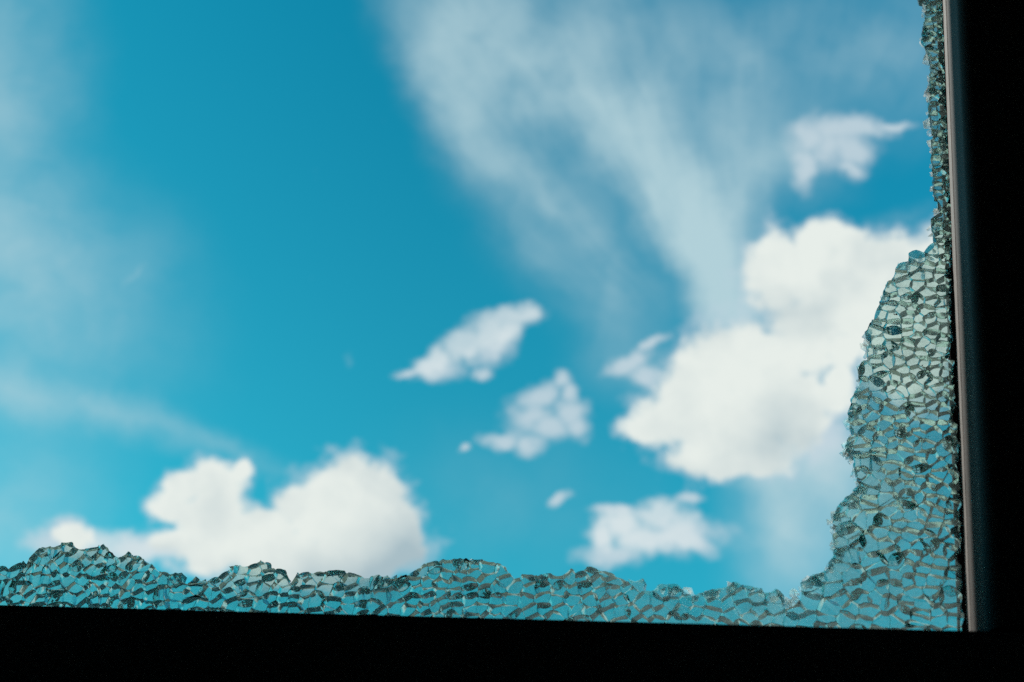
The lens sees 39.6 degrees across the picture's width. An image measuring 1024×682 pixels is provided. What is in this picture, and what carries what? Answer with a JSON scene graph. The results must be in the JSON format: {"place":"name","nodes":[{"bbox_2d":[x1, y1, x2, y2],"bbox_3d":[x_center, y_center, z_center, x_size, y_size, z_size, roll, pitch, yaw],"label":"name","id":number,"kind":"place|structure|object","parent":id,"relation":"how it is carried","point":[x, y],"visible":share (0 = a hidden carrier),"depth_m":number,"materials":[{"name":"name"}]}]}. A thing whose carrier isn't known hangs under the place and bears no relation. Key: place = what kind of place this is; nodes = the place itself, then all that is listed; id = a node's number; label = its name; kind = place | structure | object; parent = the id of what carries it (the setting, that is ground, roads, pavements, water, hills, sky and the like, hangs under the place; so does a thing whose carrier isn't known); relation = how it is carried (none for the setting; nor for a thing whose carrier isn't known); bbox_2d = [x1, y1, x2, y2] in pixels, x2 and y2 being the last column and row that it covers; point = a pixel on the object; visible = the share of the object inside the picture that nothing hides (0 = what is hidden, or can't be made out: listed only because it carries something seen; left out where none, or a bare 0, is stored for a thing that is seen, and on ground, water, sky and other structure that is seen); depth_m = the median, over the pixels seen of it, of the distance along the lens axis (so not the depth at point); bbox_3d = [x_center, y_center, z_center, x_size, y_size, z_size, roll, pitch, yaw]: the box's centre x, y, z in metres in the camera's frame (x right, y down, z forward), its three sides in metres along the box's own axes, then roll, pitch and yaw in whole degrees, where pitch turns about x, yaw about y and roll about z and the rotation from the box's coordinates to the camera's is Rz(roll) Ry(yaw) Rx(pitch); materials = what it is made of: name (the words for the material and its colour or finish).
{"place":"outdoors","nodes":[
{"label":"outdoors","id":0,"kind":"place"},
{"bbox_2d":[0,0,947,598],"label":"sky","id":1,"kind":"structure","parent":0,"point":[364,288],"materials":[{"name":"blue"}]},
{"bbox_3d":[-0.655,-0.912,-0.414,4.760,3.900,3.610,-2,-37,17],"label":"building","id":2,"kind":"object","parent":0,"visible":0},
{"bbox_2d":[0,0,1023,681],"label":"window frame","id":3,"kind":"object","parent":2,"relation":"attached to","point":[984,70],"visible":1,"depth_m":0.59,"materials":[{"name":"paint"}]},
{"bbox_2d":[0,0,963,630],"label":"shattered glass","id":4,"kind":"object","parent":3,"relation":"on","point":[896,542],"visible":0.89,"depth_m":0.66,"materials":[{"name":"teal glass"}]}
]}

